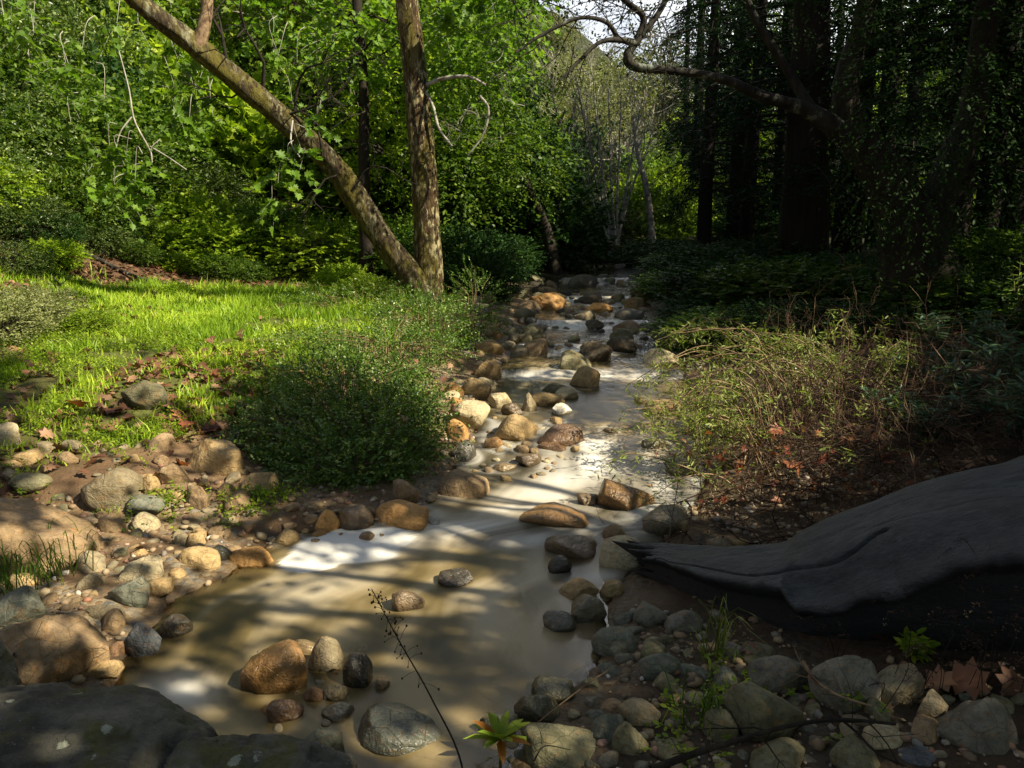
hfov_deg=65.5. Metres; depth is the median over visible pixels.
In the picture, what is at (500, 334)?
river stone
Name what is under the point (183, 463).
fallen leaf
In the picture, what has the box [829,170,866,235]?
shrub
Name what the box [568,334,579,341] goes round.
river stone
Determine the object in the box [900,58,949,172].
broadleaf tree
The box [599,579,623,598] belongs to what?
river stone
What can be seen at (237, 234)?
shrub
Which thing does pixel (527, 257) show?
shrub
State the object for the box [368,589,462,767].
dry stalk
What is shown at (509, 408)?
river stone
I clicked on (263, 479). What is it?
river stone
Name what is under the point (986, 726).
boulder
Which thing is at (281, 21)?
broadleaf tree
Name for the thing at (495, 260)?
shrub
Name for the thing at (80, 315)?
shrub
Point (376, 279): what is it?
shrub
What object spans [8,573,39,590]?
river stone
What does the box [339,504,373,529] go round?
river stone
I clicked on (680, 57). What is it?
redwood tree
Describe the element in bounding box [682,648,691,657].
river stone
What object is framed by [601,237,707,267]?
undergrowth bush
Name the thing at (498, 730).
rosette plant
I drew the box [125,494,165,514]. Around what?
boulder
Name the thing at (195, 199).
shrub
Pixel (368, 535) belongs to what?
river stone
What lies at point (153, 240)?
shrub
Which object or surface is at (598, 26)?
sky
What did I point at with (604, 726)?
river stone
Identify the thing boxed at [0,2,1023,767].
ground
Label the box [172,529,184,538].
river stone
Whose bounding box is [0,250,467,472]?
grass
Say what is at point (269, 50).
shrub
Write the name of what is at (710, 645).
river stone
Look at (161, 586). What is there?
river stone
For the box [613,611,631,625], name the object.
river stone
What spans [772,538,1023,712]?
dry weed
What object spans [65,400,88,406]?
fallen leaf
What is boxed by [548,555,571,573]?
river stone
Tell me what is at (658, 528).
boulder
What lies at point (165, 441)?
river stone
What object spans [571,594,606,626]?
river stone
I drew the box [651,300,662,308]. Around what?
river stone
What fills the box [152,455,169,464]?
river stone
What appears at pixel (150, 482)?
river stone
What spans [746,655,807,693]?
river stone
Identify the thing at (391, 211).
shrub
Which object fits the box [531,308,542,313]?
river stone
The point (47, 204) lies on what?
shrub
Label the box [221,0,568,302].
sycamore tree
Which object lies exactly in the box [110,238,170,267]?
shrub
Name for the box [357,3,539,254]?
broadleaf tree
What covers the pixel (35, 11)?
shrub
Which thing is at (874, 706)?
river stone
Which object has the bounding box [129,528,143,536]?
river stone
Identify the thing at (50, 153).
shrub
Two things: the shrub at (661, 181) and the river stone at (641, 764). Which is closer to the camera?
the river stone at (641, 764)
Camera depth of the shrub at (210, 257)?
15.63 m
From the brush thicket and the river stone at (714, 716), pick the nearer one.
the river stone at (714, 716)
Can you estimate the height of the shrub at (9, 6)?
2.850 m
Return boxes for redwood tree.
[639,0,949,269]
[641,0,732,230]
[648,0,721,171]
[649,0,789,240]
[655,0,779,249]
[661,0,833,246]
[669,0,776,179]
[688,0,851,231]
[725,0,1001,252]
[764,0,986,244]
[770,0,1023,238]
[828,3,899,213]
[829,0,963,203]
[858,0,1023,255]
[866,0,1023,249]
[900,0,1022,172]
[979,3,1023,161]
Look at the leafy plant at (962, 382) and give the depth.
6.35 m
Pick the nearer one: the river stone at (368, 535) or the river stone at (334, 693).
the river stone at (334, 693)
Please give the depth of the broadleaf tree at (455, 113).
17.75 m
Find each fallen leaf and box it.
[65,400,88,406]
[171,409,193,420]
[175,458,189,464]
[177,420,196,426]
[203,368,220,381]
[205,418,221,432]
[220,405,234,419]
[248,389,256,397]
[766,422,784,434]
[781,460,803,475]
[925,664,957,691]
[951,656,990,699]
[995,662,1023,695]
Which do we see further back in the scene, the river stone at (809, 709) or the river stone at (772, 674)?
the river stone at (772, 674)
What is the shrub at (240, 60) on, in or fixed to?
on the ground at (156, 612)
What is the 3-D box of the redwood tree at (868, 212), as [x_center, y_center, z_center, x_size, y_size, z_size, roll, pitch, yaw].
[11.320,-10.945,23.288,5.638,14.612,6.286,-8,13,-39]
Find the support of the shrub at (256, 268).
on the ground at (156, 612)
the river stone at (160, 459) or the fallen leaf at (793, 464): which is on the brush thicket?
the fallen leaf at (793, 464)
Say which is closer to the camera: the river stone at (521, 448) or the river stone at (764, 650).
the river stone at (764, 650)
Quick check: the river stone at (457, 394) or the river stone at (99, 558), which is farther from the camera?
the river stone at (457, 394)
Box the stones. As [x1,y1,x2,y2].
[0,274,955,757]
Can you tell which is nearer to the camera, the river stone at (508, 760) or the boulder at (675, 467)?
the river stone at (508, 760)
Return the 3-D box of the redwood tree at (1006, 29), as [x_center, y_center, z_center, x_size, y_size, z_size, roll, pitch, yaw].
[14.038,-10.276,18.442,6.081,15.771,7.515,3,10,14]
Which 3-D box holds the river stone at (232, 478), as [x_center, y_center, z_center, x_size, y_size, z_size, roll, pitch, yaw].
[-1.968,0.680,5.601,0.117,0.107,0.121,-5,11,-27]
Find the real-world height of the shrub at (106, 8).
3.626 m
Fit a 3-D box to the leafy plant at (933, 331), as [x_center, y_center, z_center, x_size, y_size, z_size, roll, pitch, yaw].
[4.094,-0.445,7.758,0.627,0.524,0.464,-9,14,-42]
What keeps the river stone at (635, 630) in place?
on the ground at (156, 612)
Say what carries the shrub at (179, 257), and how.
on the ground at (156, 612)
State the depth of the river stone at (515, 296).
14.96 m
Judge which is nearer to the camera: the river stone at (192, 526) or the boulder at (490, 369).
the river stone at (192, 526)
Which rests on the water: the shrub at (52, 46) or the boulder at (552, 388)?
the boulder at (552, 388)
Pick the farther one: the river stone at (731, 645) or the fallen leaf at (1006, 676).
the river stone at (731, 645)
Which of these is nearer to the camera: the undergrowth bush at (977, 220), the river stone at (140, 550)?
the river stone at (140, 550)
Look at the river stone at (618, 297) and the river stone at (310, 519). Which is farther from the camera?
the river stone at (618, 297)
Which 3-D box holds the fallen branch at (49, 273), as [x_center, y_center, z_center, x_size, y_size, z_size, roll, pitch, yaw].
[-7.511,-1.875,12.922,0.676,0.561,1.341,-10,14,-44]
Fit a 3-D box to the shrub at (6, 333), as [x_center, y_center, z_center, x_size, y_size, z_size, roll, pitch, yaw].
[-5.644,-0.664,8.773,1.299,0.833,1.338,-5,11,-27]
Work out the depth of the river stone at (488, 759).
2.96 m
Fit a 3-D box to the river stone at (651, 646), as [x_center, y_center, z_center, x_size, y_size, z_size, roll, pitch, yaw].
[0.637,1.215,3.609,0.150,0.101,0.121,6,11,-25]
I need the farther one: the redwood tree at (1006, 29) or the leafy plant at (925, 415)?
the redwood tree at (1006, 29)
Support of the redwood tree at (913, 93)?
on the ground at (156, 612)
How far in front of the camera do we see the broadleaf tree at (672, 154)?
49.80 m
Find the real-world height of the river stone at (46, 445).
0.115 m
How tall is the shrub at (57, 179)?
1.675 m
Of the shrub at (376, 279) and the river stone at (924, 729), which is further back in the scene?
the shrub at (376, 279)
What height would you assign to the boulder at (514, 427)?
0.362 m
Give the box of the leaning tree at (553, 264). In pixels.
[456,104,600,274]
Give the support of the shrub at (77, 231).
on the ground at (156, 612)
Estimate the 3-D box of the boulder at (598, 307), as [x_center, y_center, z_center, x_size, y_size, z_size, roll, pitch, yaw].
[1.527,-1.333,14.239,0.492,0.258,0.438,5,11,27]
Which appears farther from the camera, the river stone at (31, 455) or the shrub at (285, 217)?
the shrub at (285, 217)
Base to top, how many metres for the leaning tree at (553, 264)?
3.764 m
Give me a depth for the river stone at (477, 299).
13.74 m
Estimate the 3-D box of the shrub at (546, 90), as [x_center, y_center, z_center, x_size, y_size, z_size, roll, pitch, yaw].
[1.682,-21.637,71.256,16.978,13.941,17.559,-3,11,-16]
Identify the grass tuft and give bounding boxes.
[0,516,128,594]
[0,524,51,593]
[21,402,146,441]
[93,503,119,515]
[102,417,176,445]
[174,404,215,426]
[656,662,733,744]
[665,593,769,664]
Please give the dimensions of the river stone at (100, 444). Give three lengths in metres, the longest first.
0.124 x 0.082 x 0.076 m
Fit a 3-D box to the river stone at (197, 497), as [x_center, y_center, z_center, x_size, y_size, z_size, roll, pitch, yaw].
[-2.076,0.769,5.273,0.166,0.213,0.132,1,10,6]
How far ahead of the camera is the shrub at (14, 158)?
13.61 m
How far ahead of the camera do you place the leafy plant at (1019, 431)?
5.50 m
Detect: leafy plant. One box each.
[858,383,924,427]
[878,349,948,391]
[884,399,969,444]
[909,312,965,363]
[921,332,989,378]
[928,357,1008,415]
[936,380,1017,437]
[959,339,1023,397]
[964,308,1023,358]
[982,367,1023,451]
[984,322,1023,388]
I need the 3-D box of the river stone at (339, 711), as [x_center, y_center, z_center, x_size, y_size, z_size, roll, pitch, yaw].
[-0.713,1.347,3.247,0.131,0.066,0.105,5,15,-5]
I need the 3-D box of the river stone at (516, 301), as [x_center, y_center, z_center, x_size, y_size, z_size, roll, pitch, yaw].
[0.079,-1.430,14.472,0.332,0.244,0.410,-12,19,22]
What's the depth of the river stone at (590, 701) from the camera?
3.28 m
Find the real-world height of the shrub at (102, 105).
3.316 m
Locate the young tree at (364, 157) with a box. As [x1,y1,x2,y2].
[258,0,479,275]
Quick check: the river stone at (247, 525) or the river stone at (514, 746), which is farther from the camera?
the river stone at (247, 525)
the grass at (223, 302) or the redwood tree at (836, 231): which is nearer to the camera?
the grass at (223, 302)
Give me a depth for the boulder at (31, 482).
5.18 m
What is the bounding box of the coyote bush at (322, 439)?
[207,254,523,492]
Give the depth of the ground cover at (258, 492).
7.28 m
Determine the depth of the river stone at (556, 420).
7.42 m
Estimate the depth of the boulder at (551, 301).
14.35 m
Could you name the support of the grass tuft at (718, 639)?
on the ground at (156, 612)
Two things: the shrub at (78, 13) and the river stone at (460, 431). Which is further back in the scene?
the shrub at (78, 13)
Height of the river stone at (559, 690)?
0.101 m
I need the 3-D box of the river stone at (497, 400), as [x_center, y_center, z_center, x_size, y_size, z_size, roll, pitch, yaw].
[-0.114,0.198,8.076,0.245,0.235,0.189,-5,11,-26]
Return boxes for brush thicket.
[563,264,1023,569]
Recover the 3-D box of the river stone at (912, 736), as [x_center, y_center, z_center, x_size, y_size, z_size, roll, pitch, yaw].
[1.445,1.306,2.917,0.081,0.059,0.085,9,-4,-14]
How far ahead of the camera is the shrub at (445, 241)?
15.35 m
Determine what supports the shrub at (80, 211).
on the ground at (156, 612)
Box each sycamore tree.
[0,0,439,304]
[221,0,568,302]
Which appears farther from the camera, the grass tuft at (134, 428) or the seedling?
the grass tuft at (134, 428)
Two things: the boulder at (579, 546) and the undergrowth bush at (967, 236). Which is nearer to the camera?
the boulder at (579, 546)
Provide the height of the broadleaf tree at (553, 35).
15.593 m
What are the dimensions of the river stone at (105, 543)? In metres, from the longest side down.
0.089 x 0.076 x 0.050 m
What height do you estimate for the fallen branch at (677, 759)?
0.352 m
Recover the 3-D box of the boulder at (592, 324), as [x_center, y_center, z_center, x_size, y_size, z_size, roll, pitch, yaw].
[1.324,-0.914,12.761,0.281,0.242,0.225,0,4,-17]
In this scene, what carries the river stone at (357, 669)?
in the water
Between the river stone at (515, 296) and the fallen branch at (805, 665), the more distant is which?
the river stone at (515, 296)
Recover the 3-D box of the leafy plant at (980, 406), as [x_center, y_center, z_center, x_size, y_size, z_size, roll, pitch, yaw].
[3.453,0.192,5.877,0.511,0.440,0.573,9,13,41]
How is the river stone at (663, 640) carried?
on the ground at (156, 612)
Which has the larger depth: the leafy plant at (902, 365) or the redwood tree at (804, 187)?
the redwood tree at (804, 187)
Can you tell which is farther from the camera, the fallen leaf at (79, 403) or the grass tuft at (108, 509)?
the fallen leaf at (79, 403)
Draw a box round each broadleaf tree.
[176,0,439,187]
[222,0,337,70]
[271,0,531,235]
[288,0,563,249]
[295,0,563,198]
[319,0,584,116]
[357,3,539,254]
[499,9,541,127]
[500,51,550,120]
[520,3,594,87]
[524,23,608,157]
[524,46,640,173]
[545,39,677,174]
[555,37,645,156]
[598,7,731,173]
[622,82,680,159]
[630,79,759,178]
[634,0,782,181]
[714,28,774,181]
[770,52,906,175]
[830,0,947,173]
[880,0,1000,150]
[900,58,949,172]
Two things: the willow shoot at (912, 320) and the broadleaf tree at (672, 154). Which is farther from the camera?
the broadleaf tree at (672, 154)
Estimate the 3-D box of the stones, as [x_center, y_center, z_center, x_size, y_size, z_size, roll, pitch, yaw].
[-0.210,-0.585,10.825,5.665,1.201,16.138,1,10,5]
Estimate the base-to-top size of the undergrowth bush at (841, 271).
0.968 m
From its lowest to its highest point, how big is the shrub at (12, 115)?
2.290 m
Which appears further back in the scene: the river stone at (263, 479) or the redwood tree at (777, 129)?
the redwood tree at (777, 129)
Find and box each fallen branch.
[13,251,72,286]
[76,245,154,282]
[452,683,570,766]
[521,647,637,735]
[649,718,903,767]
[773,643,869,705]
[833,629,914,766]
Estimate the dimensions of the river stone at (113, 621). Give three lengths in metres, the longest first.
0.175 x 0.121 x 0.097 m
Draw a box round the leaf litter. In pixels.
[0,209,1023,653]
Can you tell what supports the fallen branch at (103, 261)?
on the ground at (156, 612)
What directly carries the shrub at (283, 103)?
on the ground at (156, 612)
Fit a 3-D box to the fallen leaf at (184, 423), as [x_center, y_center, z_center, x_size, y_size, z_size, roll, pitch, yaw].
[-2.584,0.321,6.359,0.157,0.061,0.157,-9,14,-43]
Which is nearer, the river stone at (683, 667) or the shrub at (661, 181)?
the river stone at (683, 667)
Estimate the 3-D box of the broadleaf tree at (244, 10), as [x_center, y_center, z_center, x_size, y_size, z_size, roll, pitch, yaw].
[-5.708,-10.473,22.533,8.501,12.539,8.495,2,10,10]
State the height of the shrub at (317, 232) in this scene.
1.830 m
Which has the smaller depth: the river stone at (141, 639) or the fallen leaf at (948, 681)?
the fallen leaf at (948, 681)
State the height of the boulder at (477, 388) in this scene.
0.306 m
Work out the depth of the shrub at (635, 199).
26.56 m
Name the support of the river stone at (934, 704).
on the ground at (156, 612)
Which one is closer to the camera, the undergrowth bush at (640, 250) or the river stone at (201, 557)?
the river stone at (201, 557)
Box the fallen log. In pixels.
[613,456,1023,653]
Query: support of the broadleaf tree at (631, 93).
on the ground at (156, 612)
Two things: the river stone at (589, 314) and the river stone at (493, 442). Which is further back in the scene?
the river stone at (589, 314)
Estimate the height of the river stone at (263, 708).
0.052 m
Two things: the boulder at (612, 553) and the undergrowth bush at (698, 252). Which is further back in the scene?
the undergrowth bush at (698, 252)
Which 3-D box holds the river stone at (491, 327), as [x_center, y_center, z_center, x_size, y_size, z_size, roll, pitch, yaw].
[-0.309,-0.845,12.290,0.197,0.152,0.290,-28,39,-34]
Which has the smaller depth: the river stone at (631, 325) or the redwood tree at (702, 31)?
the river stone at (631, 325)
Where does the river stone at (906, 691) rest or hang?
on the ground at (156, 612)
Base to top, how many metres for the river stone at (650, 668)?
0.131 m
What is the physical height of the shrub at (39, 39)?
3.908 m
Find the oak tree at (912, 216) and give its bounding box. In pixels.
[462,0,1023,319]
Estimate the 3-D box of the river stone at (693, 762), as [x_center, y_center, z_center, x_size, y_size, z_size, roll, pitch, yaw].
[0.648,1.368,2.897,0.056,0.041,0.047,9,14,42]
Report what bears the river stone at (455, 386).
on the ground at (156, 612)
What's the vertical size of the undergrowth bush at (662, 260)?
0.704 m
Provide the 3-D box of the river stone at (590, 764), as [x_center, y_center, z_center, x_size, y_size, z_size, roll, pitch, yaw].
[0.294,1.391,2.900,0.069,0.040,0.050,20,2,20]
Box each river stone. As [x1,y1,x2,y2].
[0,422,20,445]
[0,622,21,630]
[2,468,19,480]
[5,460,22,468]
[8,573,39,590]
[11,447,45,465]
[36,441,61,451]
[41,592,58,604]
[56,504,68,511]
[57,451,79,465]
[60,440,84,450]
[75,550,105,572]
[75,572,106,589]
[82,604,125,619]
[84,615,92,621]
[90,660,124,677]
[93,440,103,447]
[95,510,106,517]
[98,513,127,533]
[101,540,109,546]
[102,608,125,634]
[107,576,149,607]
[109,641,128,655]
[111,546,127,557]
[117,555,163,581]
[124,622,161,656]
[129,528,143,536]
[131,512,160,530]
[132,547,147,556]
[143,474,160,494]
[146,433,175,451]
[148,576,174,596]
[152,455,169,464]
[157,463,189,483]
[158,614,192,638]
[168,568,185,578]
[170,489,186,499]
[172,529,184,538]
[174,533,187,545]
[177,546,220,569]
[186,485,208,509]
[186,532,205,546]
[187,524,201,530]
[191,528,207,537]
[194,543,207,546]
[207,525,230,537]
[213,544,232,560]
[216,482,235,497]
[221,513,234,525]
[224,489,253,513]
[225,471,240,484]
[228,545,241,550]
[239,519,255,533]
[241,467,248,474]
[241,472,278,493]
[260,704,267,713]
[265,699,303,723]
[275,528,299,544]
[282,522,296,528]
[284,502,299,511]
[295,639,314,654]
[303,514,317,523]
[303,687,323,701]
[304,729,344,752]
[308,636,343,671]
[315,509,339,532]
[321,701,353,722]
[324,685,346,701]
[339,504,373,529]
[342,652,372,687]
[359,531,374,540]
[374,677,389,689]
[392,478,418,501]
[392,590,424,611]
[428,514,439,524]
[438,567,472,586]
[443,383,463,395]
[443,390,459,399]
[447,419,468,441]
[450,440,475,462]
[451,397,463,403]
[453,379,465,384]
[466,296,482,303]
[470,290,494,303]
[470,331,483,340]
[471,303,489,316]
[478,713,517,732]
[479,377,495,388]
[484,323,498,330]
[484,437,503,448]
[486,757,495,767]
[487,392,511,407]
[492,330,503,336]
[492,463,516,471]
[500,317,513,325]
[500,475,512,481]
[501,403,522,414]
[503,327,520,335]
[505,294,518,299]
[505,757,513,763]
[506,741,522,753]
[508,333,520,342]
[509,298,523,306]
[511,345,529,358]
[512,287,532,299]
[514,308,535,318]
[514,694,559,722]
[515,445,529,452]
[515,453,541,466]
[516,300,542,310]
[519,334,532,342]
[521,393,536,410]
[528,275,543,284]
[531,287,547,292]
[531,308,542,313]
[531,675,574,703]
[535,325,545,332]
[537,442,565,451]
[542,286,557,292]
[543,610,575,631]
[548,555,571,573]
[550,417,561,424]
[551,403,571,414]
[559,577,599,599]
[567,709,579,719]
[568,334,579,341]
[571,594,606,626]
[574,309,595,319]
[576,493,596,505]
[583,677,598,687]
[584,760,600,767]
[585,696,596,706]
[586,709,602,717]
[590,714,625,741]
[591,626,638,657]
[597,750,618,767]
[598,661,618,675]
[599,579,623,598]
[600,697,621,712]
[602,524,625,538]
[603,428,617,433]
[603,680,616,684]
[611,293,624,302]
[612,320,641,330]
[612,721,648,754]
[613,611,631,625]
[614,653,635,664]
[618,697,660,725]
[626,626,644,635]
[630,286,647,295]
[633,601,667,626]
[634,397,646,403]
[634,760,648,767]
[638,652,680,679]
[640,639,665,659]
[641,436,667,448]
[643,636,659,643]
[643,728,654,739]
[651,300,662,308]
[651,330,662,338]
[654,671,678,693]
[656,739,682,759]
[659,334,689,350]
[659,634,675,643]
[664,610,703,634]
[667,717,681,727]
[673,694,680,701]
[679,663,711,679]
[680,690,707,705]
[681,741,695,751]
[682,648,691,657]
[684,757,697,766]
[692,721,699,726]
[701,709,738,741]
[705,642,716,649]
[706,537,732,546]
[713,665,737,688]
[721,641,742,658]
[731,538,749,545]
[737,749,748,759]
[742,640,775,664]
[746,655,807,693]
[749,737,804,767]
[789,693,799,704]
[798,720,814,732]
[802,754,816,761]
[804,702,820,716]
[809,735,819,744]
[829,733,879,767]
[839,722,858,736]
[841,714,868,726]
[862,724,902,749]
[863,697,890,721]
[877,663,924,705]
[898,746,936,766]
[903,732,914,741]
[910,714,940,744]
[915,696,924,703]
[916,689,948,718]
[958,693,979,702]
[990,694,1014,713]
[1010,692,1023,704]
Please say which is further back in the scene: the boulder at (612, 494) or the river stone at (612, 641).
the boulder at (612, 494)
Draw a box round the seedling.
[894,626,940,662]
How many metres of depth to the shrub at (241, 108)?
19.04 m
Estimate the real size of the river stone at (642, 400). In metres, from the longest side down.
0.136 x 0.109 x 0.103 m
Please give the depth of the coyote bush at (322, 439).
6.74 m
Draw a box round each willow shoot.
[905,301,933,343]
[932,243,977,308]
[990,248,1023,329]
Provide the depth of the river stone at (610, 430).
7.23 m
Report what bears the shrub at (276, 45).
on the ground at (156, 612)
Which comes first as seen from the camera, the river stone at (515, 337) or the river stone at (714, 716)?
the river stone at (714, 716)
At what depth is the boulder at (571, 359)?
9.83 m
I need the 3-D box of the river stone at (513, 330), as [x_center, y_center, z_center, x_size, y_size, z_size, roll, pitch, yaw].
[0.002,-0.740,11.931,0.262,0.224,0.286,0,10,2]
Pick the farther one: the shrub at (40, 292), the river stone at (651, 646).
the shrub at (40, 292)
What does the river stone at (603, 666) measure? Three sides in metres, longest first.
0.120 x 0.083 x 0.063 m
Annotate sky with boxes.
[538,0,949,90]
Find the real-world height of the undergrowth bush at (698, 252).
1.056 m
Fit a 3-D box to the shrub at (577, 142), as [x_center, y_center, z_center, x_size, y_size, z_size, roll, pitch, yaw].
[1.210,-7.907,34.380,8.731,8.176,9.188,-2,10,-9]
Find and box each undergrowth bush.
[586,243,653,263]
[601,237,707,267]
[624,264,733,304]
[627,242,763,280]
[632,300,793,357]
[634,249,709,273]
[642,287,778,323]
[643,250,833,305]
[679,255,877,313]
[686,210,830,240]
[691,295,894,350]
[696,234,845,267]
[732,249,877,299]
[757,296,950,351]
[775,264,935,313]
[835,266,1023,332]
[862,216,997,243]
[870,227,1023,275]
[876,273,1023,337]
[950,224,1023,280]
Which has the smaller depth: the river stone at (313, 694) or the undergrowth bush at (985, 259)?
the river stone at (313, 694)
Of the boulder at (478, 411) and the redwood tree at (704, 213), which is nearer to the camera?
the boulder at (478, 411)
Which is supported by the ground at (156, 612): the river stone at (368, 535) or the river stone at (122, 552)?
the river stone at (122, 552)
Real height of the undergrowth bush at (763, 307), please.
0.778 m
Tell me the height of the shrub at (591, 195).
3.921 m
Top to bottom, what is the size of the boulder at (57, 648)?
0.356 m
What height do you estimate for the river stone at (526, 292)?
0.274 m
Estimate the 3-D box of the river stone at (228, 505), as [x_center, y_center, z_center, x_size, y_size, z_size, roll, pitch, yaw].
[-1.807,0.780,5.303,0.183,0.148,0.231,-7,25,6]
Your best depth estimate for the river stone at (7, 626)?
3.63 m
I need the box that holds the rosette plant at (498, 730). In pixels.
[463,709,530,767]
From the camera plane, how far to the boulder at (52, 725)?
2.48 m
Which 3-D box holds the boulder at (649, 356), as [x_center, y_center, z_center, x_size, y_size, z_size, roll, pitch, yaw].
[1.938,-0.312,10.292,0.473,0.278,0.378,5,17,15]
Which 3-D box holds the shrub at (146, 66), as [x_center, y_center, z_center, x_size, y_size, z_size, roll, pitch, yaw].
[-9.230,-6.874,19.998,5.539,3.625,5.366,2,10,11]
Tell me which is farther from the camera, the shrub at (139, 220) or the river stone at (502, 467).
the shrub at (139, 220)
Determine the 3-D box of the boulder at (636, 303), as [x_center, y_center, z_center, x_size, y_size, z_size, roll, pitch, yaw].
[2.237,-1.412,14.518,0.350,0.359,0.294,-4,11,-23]
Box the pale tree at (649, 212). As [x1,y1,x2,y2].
[624,89,682,246]
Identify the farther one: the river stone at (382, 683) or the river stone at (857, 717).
the river stone at (382, 683)
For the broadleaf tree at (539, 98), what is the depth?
22.61 m
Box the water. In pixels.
[129,259,704,767]
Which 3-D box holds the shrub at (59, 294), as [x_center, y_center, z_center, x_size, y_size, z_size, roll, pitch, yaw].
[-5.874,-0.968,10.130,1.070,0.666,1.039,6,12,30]
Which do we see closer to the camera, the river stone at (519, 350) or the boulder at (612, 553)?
the boulder at (612, 553)
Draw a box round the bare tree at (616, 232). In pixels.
[542,32,669,252]
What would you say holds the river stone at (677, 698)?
on the ground at (156, 612)
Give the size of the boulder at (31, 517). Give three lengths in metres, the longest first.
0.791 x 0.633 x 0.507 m
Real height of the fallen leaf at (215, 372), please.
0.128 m
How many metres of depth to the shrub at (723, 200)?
32.51 m
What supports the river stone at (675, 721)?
on the ground at (156, 612)
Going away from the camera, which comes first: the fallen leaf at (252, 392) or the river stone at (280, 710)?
the river stone at (280, 710)
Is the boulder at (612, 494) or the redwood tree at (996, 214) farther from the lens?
the redwood tree at (996, 214)
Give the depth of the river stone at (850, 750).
2.79 m
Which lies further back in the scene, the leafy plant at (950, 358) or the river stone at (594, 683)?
the leafy plant at (950, 358)
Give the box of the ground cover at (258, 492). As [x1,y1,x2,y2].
[0,228,889,767]
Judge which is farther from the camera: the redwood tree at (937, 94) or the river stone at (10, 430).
the redwood tree at (937, 94)
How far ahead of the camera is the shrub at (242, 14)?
25.22 m
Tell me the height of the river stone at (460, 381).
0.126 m
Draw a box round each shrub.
[0,0,37,66]
[0,0,94,51]
[0,0,104,141]
[0,7,86,154]
[0,12,98,80]
[0,49,126,157]
[0,72,109,204]
[0,81,21,146]
[0,92,61,185]
[0,131,57,225]
[0,152,53,233]
[0,186,89,249]
[0,209,92,249]
[0,238,61,277]
[0,277,85,333]
[0,290,65,347]
[1,0,175,104]
[1,60,181,191]
[2,0,68,40]
[5,0,103,24]
[10,282,93,323]
[17,33,187,149]
[18,235,94,270]
[25,103,205,223]
[29,156,107,223]
[30,155,149,253]
[32,0,154,55]
[36,0,190,42]
[56,205,118,236]
[60,307,120,334]
[61,0,250,118]
[67,64,235,196]
[70,223,136,258]
[71,34,256,177]
[80,191,166,248]
[87,22,309,208]
[93,0,208,41]
[104,0,285,116]
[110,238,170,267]
[121,156,212,222]
[129,217,186,250]
[131,0,313,150]
[131,178,248,256]
[151,208,285,272]
[154,281,196,298]
[155,154,261,214]
[156,250,209,276]
[169,0,307,53]
[177,192,286,257]
[178,235,224,254]
[186,249,250,280]
[203,93,354,211]
[205,142,381,238]
[205,196,340,272]
[215,69,304,168]
[220,258,277,282]
[228,19,300,75]
[239,38,316,111]
[249,212,385,283]
[265,141,412,221]
[266,140,390,223]
[291,166,465,250]
[307,259,375,291]
[318,212,461,282]
[325,271,401,301]
[387,218,527,287]
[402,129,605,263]
[406,114,559,210]
[439,167,633,273]
[442,246,532,302]
[449,229,551,282]
[488,211,586,267]
[505,101,646,213]
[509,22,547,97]
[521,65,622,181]
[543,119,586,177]
[559,178,627,243]
[570,184,657,248]
[573,153,673,222]
[574,173,696,251]
[599,142,690,183]
[607,159,722,239]
[672,175,767,232]
[722,175,771,229]
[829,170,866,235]
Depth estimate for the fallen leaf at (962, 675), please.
3.18 m
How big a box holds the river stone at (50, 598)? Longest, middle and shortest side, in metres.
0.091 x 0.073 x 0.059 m
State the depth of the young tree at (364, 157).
15.48 m
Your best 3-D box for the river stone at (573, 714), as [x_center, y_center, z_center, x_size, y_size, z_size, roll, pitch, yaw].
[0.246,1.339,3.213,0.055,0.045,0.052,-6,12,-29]
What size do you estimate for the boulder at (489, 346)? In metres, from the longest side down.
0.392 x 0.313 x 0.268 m
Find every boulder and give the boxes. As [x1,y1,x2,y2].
[0,498,103,580]
[0,585,46,627]
[0,614,110,684]
[0,641,20,687]
[0,682,217,767]
[8,472,52,492]
[80,467,142,511]
[121,380,167,409]
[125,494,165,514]
[164,733,356,767]
[187,438,244,476]
[229,546,273,569]
[239,638,307,694]
[358,702,442,755]
[375,499,428,529]
[437,469,489,497]
[449,400,489,429]
[461,378,491,400]
[474,360,501,380]
[475,339,504,353]
[492,413,538,440]
[519,502,588,527]
[521,722,597,767]
[522,324,542,338]
[524,338,548,355]
[530,293,565,309]
[531,392,564,405]
[537,423,583,446]
[541,383,567,392]
[544,535,596,558]
[555,386,578,398]
[560,349,591,369]
[568,275,597,287]
[569,365,599,386]
[578,294,602,303]
[578,340,612,361]
[585,303,612,311]
[585,319,603,329]
[596,478,654,510]
[599,535,640,572]
[606,336,637,352]
[609,328,633,338]
[614,308,643,318]
[624,297,644,309]
[642,399,681,414]
[642,504,689,541]
[643,348,678,364]
[663,457,700,475]
[723,681,802,741]
[807,655,880,712]
[936,697,1018,754]
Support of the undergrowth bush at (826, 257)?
on the ground at (156, 612)
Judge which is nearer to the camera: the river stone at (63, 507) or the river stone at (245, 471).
the river stone at (63, 507)
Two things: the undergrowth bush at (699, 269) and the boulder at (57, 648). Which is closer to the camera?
the boulder at (57, 648)
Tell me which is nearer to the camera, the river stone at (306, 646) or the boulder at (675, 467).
the river stone at (306, 646)

